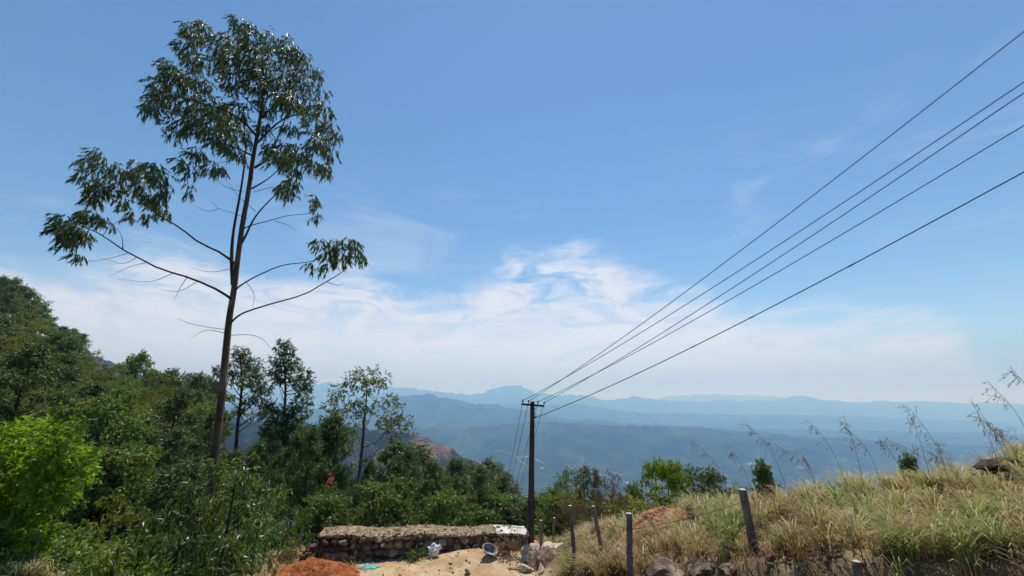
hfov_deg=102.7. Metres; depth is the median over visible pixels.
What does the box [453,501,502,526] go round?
bush
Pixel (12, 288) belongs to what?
eucalyptus tree
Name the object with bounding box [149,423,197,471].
eucalyptus tree
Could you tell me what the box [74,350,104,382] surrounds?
flat topped tree
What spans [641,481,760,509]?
bush
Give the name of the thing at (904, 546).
grass tussock
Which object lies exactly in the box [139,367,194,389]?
broadleaf tree
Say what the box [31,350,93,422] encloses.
eucalyptus tree
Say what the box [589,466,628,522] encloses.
withered shrub
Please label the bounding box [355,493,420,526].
bush
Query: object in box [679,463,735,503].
drooping tree
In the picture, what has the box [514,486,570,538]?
bush
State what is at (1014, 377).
seed stalk
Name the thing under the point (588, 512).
bush
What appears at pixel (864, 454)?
seed stalk
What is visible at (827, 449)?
seed stalk
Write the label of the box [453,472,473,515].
eucalyptus tree
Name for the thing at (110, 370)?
flat topped tree
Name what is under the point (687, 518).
fence wire
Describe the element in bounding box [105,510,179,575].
eucalyptus sapling
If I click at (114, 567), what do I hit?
eucalyptus sapling
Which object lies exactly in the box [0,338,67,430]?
eucalyptus tree
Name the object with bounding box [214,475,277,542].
bush
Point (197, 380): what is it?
eucalyptus tree
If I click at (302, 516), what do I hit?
eucalyptus sapling
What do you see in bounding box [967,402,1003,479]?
seed stalk
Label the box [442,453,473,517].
eucalyptus tree
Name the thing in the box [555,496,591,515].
bush
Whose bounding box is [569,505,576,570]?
fence post
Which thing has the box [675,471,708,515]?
seed stalk
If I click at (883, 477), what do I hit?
grass tussock
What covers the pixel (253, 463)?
eucalyptus tree
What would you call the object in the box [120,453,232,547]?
bush
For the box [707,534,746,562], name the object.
grass tussock
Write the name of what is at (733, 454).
seed stalk
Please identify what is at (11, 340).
flat topped tree
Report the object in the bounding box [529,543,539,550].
boulder
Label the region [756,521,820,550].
grass tussock
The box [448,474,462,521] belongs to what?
eucalyptus tree
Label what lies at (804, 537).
fence wire
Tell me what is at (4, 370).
flat topped tree
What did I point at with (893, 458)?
seed stalk
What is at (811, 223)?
power line
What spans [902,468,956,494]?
grass tussock
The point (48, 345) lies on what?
broadleaf tree
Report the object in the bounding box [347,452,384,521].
eucalyptus tree
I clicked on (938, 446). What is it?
shrub
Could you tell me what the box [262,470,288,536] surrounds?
evergreen tree
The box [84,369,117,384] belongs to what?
flat topped tree
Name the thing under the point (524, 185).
sky
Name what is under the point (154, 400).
flat topped tree
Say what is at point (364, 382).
eucalyptus tree
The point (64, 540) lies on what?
undergrowth
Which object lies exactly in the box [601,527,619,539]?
grass tussock
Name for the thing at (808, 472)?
seed stalk
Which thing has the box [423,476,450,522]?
eucalyptus tree
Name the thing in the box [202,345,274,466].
eucalyptus tree
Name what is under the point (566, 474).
eucalyptus tree
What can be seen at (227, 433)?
broadleaf tree
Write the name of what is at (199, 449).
eucalyptus tree
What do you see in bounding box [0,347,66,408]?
broadleaf tree
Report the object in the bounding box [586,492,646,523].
bush
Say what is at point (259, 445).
eucalyptus tree
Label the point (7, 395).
eucalyptus tree
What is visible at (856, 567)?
fence post
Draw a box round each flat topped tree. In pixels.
[0,310,55,353]
[0,324,39,355]
[0,332,27,354]
[0,356,33,417]
[0,360,15,376]
[1,380,59,423]
[48,351,131,406]
[55,388,146,445]
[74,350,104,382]
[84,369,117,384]
[113,400,202,464]
[118,374,178,426]
[125,386,166,423]
[144,397,215,451]
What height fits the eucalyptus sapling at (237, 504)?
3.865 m
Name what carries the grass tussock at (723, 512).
on the ground at (442, 560)
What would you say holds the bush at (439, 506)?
on the ground at (442, 560)
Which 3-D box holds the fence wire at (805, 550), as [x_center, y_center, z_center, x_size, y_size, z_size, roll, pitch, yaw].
[4.159,3.708,5.945,0.008,0.213,1.669,5,-17,-16]
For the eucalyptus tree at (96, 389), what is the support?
on the ground at (442, 560)
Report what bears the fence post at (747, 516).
on the ground at (442, 560)
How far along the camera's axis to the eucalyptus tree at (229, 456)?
33.44 m
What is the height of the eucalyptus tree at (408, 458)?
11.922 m
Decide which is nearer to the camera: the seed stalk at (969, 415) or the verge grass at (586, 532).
the seed stalk at (969, 415)
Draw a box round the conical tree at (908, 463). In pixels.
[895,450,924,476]
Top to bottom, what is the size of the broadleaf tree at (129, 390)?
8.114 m
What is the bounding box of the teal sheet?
[359,564,380,569]
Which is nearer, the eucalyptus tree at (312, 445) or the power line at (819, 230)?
the power line at (819, 230)
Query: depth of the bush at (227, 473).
19.61 m
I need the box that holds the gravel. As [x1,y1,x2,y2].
[272,545,567,575]
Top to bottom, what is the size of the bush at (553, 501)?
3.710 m
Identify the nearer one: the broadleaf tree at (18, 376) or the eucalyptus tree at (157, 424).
the eucalyptus tree at (157, 424)
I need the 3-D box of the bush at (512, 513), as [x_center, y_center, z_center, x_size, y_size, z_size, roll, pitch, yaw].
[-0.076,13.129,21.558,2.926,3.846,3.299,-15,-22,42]
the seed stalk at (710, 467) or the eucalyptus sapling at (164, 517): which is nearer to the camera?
the seed stalk at (710, 467)
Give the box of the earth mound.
[597,506,687,572]
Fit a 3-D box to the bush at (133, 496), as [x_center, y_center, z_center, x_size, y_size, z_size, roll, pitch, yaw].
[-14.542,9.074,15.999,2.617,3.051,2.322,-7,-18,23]
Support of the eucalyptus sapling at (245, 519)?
on the ground at (442, 560)
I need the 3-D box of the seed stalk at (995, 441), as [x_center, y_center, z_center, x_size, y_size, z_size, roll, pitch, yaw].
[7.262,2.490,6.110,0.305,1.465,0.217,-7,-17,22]
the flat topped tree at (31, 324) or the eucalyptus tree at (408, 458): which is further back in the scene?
the flat topped tree at (31, 324)
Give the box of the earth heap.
[265,557,359,575]
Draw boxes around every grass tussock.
[565,550,601,575]
[583,540,637,575]
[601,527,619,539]
[633,522,659,540]
[671,490,717,520]
[695,493,742,530]
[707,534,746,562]
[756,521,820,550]
[781,484,804,504]
[838,495,886,515]
[856,512,961,575]
[865,467,909,488]
[894,505,1014,575]
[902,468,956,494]
[931,500,1023,556]
[944,473,1023,524]
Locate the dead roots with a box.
[633,526,1023,575]
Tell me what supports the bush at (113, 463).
on the ground at (442, 560)
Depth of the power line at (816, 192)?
7.88 m
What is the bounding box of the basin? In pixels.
[483,543,497,555]
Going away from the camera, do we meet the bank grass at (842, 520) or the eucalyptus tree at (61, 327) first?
the bank grass at (842, 520)
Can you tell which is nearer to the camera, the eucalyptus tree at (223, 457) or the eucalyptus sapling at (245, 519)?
the eucalyptus sapling at (245, 519)
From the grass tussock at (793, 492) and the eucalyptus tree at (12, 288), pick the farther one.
the eucalyptus tree at (12, 288)
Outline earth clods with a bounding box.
[636,550,1021,575]
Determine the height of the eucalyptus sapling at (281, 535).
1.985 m
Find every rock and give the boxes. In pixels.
[645,557,685,575]
[687,556,713,575]
[718,563,734,575]
[972,457,1023,471]
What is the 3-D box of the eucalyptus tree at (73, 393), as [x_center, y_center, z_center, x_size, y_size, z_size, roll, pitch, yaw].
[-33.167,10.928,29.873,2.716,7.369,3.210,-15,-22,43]
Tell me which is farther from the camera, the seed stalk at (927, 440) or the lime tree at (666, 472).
the lime tree at (666, 472)
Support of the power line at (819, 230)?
attached to the utility pole
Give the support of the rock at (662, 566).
on the ground at (442, 560)
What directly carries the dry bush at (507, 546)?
on the ground at (442, 560)
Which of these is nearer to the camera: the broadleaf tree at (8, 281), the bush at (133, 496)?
the bush at (133, 496)
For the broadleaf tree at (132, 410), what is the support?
on the ground at (442, 560)
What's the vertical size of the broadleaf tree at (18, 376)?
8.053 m
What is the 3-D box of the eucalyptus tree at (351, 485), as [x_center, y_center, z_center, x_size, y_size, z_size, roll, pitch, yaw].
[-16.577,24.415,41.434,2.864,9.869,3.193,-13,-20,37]
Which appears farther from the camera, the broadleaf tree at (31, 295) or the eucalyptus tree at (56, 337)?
the broadleaf tree at (31, 295)
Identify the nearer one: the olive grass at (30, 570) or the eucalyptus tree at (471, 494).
the olive grass at (30, 570)
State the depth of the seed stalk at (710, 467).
8.06 m
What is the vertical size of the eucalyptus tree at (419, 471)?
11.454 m
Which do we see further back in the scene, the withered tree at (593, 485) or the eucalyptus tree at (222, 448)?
the eucalyptus tree at (222, 448)
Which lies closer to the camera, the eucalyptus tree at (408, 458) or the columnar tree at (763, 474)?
the columnar tree at (763, 474)
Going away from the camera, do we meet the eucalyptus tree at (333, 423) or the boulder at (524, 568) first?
the boulder at (524, 568)
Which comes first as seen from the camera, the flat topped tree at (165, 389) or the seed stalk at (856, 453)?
the seed stalk at (856, 453)
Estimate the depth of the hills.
4839.63 m
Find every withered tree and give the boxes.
[575,486,587,516]
[587,467,605,519]
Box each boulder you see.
[518,554,526,564]
[519,563,533,572]
[520,543,531,554]
[526,551,538,568]
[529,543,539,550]
[535,546,555,568]
[538,562,545,575]
[539,541,555,549]
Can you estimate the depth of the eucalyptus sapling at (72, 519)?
14.94 m
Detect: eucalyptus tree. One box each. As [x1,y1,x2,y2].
[0,283,24,313]
[0,291,22,319]
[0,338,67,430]
[0,373,14,423]
[2,298,24,321]
[10,301,48,341]
[21,300,45,324]
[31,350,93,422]
[35,386,79,428]
[36,363,87,407]
[38,14,370,575]
[40,332,70,349]
[41,334,88,387]
[50,325,69,332]
[51,379,117,441]
[73,333,91,351]
[114,414,166,474]
[137,377,153,393]
[139,386,208,467]
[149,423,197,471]
[178,433,209,465]
[180,371,217,415]
[180,388,212,435]
[197,410,226,461]
[198,390,216,426]
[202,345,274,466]
[203,435,225,462]
[217,452,231,472]
[218,450,232,467]
[223,448,252,479]
[231,454,269,518]
[243,436,275,539]
[247,427,270,453]
[257,338,318,546]
[257,432,281,491]
[261,453,280,490]
[262,445,297,551]
[265,430,299,487]
[266,425,311,530]
[272,428,310,536]
[283,421,336,537]
[295,409,360,510]
[298,437,342,504]
[305,416,344,542]
[317,466,352,524]
[318,363,418,525]
[346,481,354,496]
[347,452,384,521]
[372,437,421,495]
[375,451,414,494]
[395,445,423,517]
[404,439,437,508]
[405,461,427,517]
[411,457,454,524]
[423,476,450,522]
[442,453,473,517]
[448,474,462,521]
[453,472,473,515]
[458,480,478,522]
[461,461,501,523]
[462,460,479,477]
[477,456,513,482]
[485,466,497,483]
[486,469,512,493]
[492,472,517,496]
[497,468,523,496]
[546,463,582,498]
[547,477,572,493]
[562,464,598,502]
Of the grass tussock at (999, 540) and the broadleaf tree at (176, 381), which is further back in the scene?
the broadleaf tree at (176, 381)
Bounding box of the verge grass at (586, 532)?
[535,516,622,575]
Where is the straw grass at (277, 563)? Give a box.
[49,544,361,575]
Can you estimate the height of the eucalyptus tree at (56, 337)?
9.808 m
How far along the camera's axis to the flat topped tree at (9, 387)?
28.02 m
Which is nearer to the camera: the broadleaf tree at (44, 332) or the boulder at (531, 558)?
the boulder at (531, 558)
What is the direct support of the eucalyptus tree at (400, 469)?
on the ground at (442, 560)
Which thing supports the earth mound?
on the ground at (442, 560)
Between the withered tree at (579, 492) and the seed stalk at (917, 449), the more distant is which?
the withered tree at (579, 492)
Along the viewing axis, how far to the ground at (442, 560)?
6.50 m
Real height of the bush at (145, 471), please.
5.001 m
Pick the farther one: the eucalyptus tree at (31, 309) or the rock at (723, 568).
the eucalyptus tree at (31, 309)
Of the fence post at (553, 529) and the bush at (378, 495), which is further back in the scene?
the bush at (378, 495)
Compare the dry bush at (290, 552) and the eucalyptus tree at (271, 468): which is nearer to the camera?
the dry bush at (290, 552)
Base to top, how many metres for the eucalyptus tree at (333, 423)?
12.654 m
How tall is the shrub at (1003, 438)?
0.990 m
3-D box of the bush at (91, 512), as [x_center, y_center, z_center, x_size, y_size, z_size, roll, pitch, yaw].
[-17.777,9.018,17.201,4.094,4.674,4.222,2,-16,-7]
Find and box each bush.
[34,423,97,526]
[38,441,171,543]
[58,443,145,529]
[104,479,166,543]
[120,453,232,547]
[136,465,159,523]
[148,456,238,543]
[186,462,240,524]
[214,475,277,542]
[248,507,297,549]
[274,539,303,563]
[283,485,354,542]
[348,473,425,527]
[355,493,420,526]
[413,485,474,526]
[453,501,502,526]
[490,533,519,563]
[494,497,537,539]
[534,487,584,539]
[551,501,601,532]
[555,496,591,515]
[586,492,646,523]
[600,494,685,524]
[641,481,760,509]
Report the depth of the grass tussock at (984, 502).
5.90 m
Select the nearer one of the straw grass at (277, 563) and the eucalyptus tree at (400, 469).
the straw grass at (277, 563)
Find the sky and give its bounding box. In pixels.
[0,0,1023,404]
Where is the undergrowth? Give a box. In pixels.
[0,409,556,575]
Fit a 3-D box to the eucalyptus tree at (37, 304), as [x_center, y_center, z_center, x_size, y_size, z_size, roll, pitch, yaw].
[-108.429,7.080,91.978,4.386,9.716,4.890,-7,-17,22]
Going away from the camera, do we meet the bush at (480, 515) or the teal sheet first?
the teal sheet
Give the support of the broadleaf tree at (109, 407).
on the ground at (442, 560)
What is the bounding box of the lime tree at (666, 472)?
[639,455,691,507]
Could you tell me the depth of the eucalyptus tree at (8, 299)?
77.80 m
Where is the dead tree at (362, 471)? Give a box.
[353,429,396,515]
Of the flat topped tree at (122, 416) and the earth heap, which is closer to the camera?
the earth heap
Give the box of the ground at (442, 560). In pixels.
[0,339,1023,575]
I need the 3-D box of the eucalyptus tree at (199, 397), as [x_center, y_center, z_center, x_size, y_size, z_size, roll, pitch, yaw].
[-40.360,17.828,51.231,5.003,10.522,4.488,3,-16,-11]
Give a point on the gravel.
(451, 563)
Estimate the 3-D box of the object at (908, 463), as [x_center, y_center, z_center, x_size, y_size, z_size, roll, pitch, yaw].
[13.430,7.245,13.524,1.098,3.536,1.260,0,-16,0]
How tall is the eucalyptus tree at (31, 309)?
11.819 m
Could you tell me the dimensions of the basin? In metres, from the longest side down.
0.602 x 0.486 x 0.178 m
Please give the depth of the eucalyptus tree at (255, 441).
47.02 m
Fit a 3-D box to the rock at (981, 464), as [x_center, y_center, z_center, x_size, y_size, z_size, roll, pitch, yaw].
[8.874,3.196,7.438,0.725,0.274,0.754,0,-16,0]
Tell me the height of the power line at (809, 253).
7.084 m
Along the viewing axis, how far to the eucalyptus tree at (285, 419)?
36.28 m
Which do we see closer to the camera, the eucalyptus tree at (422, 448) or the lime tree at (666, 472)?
the lime tree at (666, 472)
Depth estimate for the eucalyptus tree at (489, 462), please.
57.12 m
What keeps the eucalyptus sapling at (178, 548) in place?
on the ground at (442, 560)
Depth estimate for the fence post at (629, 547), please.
7.55 m
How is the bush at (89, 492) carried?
on the ground at (442, 560)
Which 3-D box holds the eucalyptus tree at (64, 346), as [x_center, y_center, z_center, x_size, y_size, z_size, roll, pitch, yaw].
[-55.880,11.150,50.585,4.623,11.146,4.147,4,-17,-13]
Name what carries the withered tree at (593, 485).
on the ground at (442, 560)
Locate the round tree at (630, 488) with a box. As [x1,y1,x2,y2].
[623,480,645,503]
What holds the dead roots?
on the ground at (442, 560)
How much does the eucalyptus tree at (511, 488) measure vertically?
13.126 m
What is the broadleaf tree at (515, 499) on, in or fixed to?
on the ground at (442, 560)
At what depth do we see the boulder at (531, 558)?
14.49 m
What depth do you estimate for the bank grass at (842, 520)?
7.14 m
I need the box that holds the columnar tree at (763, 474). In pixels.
[750,457,782,503]
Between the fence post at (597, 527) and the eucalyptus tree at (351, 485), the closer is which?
the fence post at (597, 527)
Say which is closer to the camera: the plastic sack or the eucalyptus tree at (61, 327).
the plastic sack
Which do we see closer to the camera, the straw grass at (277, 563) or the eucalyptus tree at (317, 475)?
the straw grass at (277, 563)
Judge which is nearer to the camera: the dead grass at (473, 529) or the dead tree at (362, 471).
the dead grass at (473, 529)
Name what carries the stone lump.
on the ground at (442, 560)
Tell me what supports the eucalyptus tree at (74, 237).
on the ground at (442, 560)
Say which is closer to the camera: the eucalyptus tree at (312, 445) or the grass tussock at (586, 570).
the grass tussock at (586, 570)
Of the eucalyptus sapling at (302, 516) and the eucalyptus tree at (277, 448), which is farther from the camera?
the eucalyptus tree at (277, 448)
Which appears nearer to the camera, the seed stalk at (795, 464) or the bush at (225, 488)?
the seed stalk at (795, 464)
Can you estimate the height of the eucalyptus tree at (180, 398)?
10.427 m
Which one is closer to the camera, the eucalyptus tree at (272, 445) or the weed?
the weed
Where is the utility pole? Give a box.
[521,399,544,543]
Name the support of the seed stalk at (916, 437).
on the ground at (442, 560)
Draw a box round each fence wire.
[633,502,741,528]
[633,522,745,557]
[747,501,860,566]
[751,521,860,572]
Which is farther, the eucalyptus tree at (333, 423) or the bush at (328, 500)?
the eucalyptus tree at (333, 423)
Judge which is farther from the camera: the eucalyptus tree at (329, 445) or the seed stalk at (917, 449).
the eucalyptus tree at (329, 445)
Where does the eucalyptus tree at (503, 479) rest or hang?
on the ground at (442, 560)
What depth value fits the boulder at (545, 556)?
14.44 m
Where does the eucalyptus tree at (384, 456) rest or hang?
on the ground at (442, 560)
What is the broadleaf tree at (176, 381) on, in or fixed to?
on the ground at (442, 560)
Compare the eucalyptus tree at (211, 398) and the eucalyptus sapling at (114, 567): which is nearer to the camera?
the eucalyptus sapling at (114, 567)
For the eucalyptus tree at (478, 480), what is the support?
on the ground at (442, 560)
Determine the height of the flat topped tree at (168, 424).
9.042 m
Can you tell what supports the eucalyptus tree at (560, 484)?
on the ground at (442, 560)
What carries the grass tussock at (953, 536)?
on the ground at (442, 560)
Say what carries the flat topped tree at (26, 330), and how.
on the ground at (442, 560)
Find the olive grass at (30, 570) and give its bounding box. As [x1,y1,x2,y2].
[0,543,269,575]
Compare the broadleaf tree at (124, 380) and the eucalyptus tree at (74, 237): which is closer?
the eucalyptus tree at (74, 237)
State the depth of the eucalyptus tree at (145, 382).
62.67 m
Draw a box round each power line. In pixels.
[523,82,1023,400]
[529,31,1023,400]
[536,171,1023,417]
[538,125,1023,401]
[544,93,1023,402]
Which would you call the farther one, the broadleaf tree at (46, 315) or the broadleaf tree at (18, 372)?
the broadleaf tree at (46, 315)
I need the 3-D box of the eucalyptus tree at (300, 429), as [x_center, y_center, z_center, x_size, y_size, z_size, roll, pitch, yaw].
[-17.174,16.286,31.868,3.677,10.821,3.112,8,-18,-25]
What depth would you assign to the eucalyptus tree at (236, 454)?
28.57 m
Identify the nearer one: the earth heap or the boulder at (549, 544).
the earth heap
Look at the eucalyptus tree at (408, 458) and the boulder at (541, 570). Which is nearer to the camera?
the boulder at (541, 570)
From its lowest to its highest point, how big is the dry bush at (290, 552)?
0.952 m
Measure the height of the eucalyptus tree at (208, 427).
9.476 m
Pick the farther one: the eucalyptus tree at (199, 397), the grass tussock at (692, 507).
the eucalyptus tree at (199, 397)
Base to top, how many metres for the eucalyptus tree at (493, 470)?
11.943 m
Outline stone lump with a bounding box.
[347,555,354,563]
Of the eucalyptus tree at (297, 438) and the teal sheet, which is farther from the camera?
the eucalyptus tree at (297, 438)
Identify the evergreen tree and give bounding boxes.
[100,348,162,381]
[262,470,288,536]
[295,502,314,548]
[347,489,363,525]
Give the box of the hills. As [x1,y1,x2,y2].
[40,335,1023,545]
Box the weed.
[401,545,428,563]
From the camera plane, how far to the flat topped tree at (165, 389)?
48.32 m
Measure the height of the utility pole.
6.037 m
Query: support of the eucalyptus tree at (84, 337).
on the ground at (442, 560)
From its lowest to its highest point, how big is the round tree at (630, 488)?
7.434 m
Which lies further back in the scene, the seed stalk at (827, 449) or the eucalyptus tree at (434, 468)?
the eucalyptus tree at (434, 468)
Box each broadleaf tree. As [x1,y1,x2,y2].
[0,274,33,309]
[0,314,25,358]
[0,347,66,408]
[0,357,25,397]
[15,318,59,344]
[16,303,58,329]
[18,285,52,305]
[35,326,86,353]
[42,328,88,344]
[42,343,86,391]
[46,384,159,451]
[100,378,146,415]
[108,395,155,447]
[109,376,146,390]
[138,367,194,429]
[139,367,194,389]
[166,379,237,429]
[171,385,256,438]
[437,484,547,538]
[480,488,559,535]
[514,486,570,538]
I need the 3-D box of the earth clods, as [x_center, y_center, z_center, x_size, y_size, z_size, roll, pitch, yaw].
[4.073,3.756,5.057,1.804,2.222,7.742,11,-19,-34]
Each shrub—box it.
[316,472,341,529]
[547,492,593,539]
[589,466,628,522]
[927,440,952,472]
[985,427,1023,456]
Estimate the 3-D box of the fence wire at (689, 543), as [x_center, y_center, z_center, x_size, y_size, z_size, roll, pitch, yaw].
[3.043,4.380,7.104,2.030,0.861,0.008,-9,-18,28]
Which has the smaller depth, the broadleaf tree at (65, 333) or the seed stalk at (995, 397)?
the seed stalk at (995, 397)
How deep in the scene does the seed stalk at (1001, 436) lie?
6.44 m
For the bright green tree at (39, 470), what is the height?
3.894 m
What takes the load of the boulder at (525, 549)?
on the ground at (442, 560)
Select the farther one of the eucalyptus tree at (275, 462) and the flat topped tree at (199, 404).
the flat topped tree at (199, 404)
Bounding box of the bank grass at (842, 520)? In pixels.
[553,434,1023,575]
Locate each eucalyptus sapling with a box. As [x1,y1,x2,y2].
[48,490,126,542]
[70,544,133,575]
[81,495,152,546]
[100,482,202,575]
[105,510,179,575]
[136,470,235,572]
[137,528,213,575]
[182,448,281,575]
[195,525,252,575]
[226,484,294,575]
[234,514,300,559]
[246,497,318,552]
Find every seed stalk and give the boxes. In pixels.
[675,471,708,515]
[690,438,737,518]
[727,445,755,505]
[739,420,797,520]
[765,442,832,510]
[795,452,819,509]
[805,420,859,520]
[835,417,872,523]
[842,426,887,502]
[875,438,914,509]
[884,440,950,489]
[897,405,935,496]
[909,407,954,496]
[912,446,975,502]
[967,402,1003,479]
[971,404,1018,491]
[981,382,1023,425]
[983,422,1023,470]
[998,367,1023,387]
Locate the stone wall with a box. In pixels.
[292,524,528,563]
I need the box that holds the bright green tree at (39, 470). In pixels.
[0,412,105,563]
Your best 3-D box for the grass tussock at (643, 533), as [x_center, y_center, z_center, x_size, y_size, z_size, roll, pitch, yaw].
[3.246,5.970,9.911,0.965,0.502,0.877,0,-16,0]
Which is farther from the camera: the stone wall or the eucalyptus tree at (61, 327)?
the eucalyptus tree at (61, 327)
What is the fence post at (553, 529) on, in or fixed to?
on the ground at (442, 560)
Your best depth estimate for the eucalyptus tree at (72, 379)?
40.75 m
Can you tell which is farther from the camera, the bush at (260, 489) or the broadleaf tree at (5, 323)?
the broadleaf tree at (5, 323)
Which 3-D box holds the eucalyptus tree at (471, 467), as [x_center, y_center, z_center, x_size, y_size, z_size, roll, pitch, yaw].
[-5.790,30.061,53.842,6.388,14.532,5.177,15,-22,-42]
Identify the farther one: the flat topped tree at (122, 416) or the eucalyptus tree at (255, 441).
the eucalyptus tree at (255, 441)
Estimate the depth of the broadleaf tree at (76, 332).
103.08 m
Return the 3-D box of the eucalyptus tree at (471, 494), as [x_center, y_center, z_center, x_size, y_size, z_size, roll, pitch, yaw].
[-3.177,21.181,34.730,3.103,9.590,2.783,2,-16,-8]
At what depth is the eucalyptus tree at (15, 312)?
84.05 m
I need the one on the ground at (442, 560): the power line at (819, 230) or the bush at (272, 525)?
the bush at (272, 525)
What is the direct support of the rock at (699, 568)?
on the ground at (442, 560)
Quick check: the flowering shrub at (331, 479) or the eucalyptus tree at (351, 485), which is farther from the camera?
the eucalyptus tree at (351, 485)
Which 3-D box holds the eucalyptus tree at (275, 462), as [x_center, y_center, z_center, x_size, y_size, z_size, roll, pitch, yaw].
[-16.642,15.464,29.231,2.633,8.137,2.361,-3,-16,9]
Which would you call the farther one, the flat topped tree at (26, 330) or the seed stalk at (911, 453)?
the flat topped tree at (26, 330)
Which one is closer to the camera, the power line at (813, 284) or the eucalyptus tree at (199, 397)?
the power line at (813, 284)
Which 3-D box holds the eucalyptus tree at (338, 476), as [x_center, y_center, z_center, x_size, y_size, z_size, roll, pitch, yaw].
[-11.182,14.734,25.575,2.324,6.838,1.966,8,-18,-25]
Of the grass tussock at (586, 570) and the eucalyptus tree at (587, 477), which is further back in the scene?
the eucalyptus tree at (587, 477)
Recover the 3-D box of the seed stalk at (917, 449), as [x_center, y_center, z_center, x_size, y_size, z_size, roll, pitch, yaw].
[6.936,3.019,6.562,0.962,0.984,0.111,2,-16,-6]
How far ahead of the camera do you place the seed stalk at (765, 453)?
7.27 m
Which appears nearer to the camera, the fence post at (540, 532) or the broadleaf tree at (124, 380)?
the fence post at (540, 532)
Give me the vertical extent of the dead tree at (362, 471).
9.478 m
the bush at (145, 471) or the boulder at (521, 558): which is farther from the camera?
the bush at (145, 471)
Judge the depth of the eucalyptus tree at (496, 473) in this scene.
33.44 m
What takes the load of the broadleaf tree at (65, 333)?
on the ground at (442, 560)
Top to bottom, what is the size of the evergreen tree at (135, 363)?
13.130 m
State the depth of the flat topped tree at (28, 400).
32.69 m
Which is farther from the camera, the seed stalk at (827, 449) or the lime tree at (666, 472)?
the lime tree at (666, 472)
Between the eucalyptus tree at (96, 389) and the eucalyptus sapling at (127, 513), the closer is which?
the eucalyptus sapling at (127, 513)
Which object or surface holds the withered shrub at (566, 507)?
on the ground at (442, 560)
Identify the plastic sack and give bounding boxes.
[428,542,441,557]
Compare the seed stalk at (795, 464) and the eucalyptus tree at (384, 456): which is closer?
the seed stalk at (795, 464)
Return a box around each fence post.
[539,520,542,545]
[552,517,554,541]
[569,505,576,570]
[592,506,603,560]
[626,512,632,575]
[739,488,758,549]
[851,560,863,575]
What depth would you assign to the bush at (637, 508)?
22.37 m
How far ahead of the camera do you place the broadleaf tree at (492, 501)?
23.38 m
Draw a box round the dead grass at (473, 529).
[322,524,491,533]
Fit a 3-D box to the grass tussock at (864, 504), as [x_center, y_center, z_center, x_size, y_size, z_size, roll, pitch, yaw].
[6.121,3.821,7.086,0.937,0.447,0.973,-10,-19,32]
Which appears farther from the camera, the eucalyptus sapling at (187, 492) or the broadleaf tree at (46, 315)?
the broadleaf tree at (46, 315)
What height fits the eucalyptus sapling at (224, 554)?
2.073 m
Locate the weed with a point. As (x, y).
(414, 558)

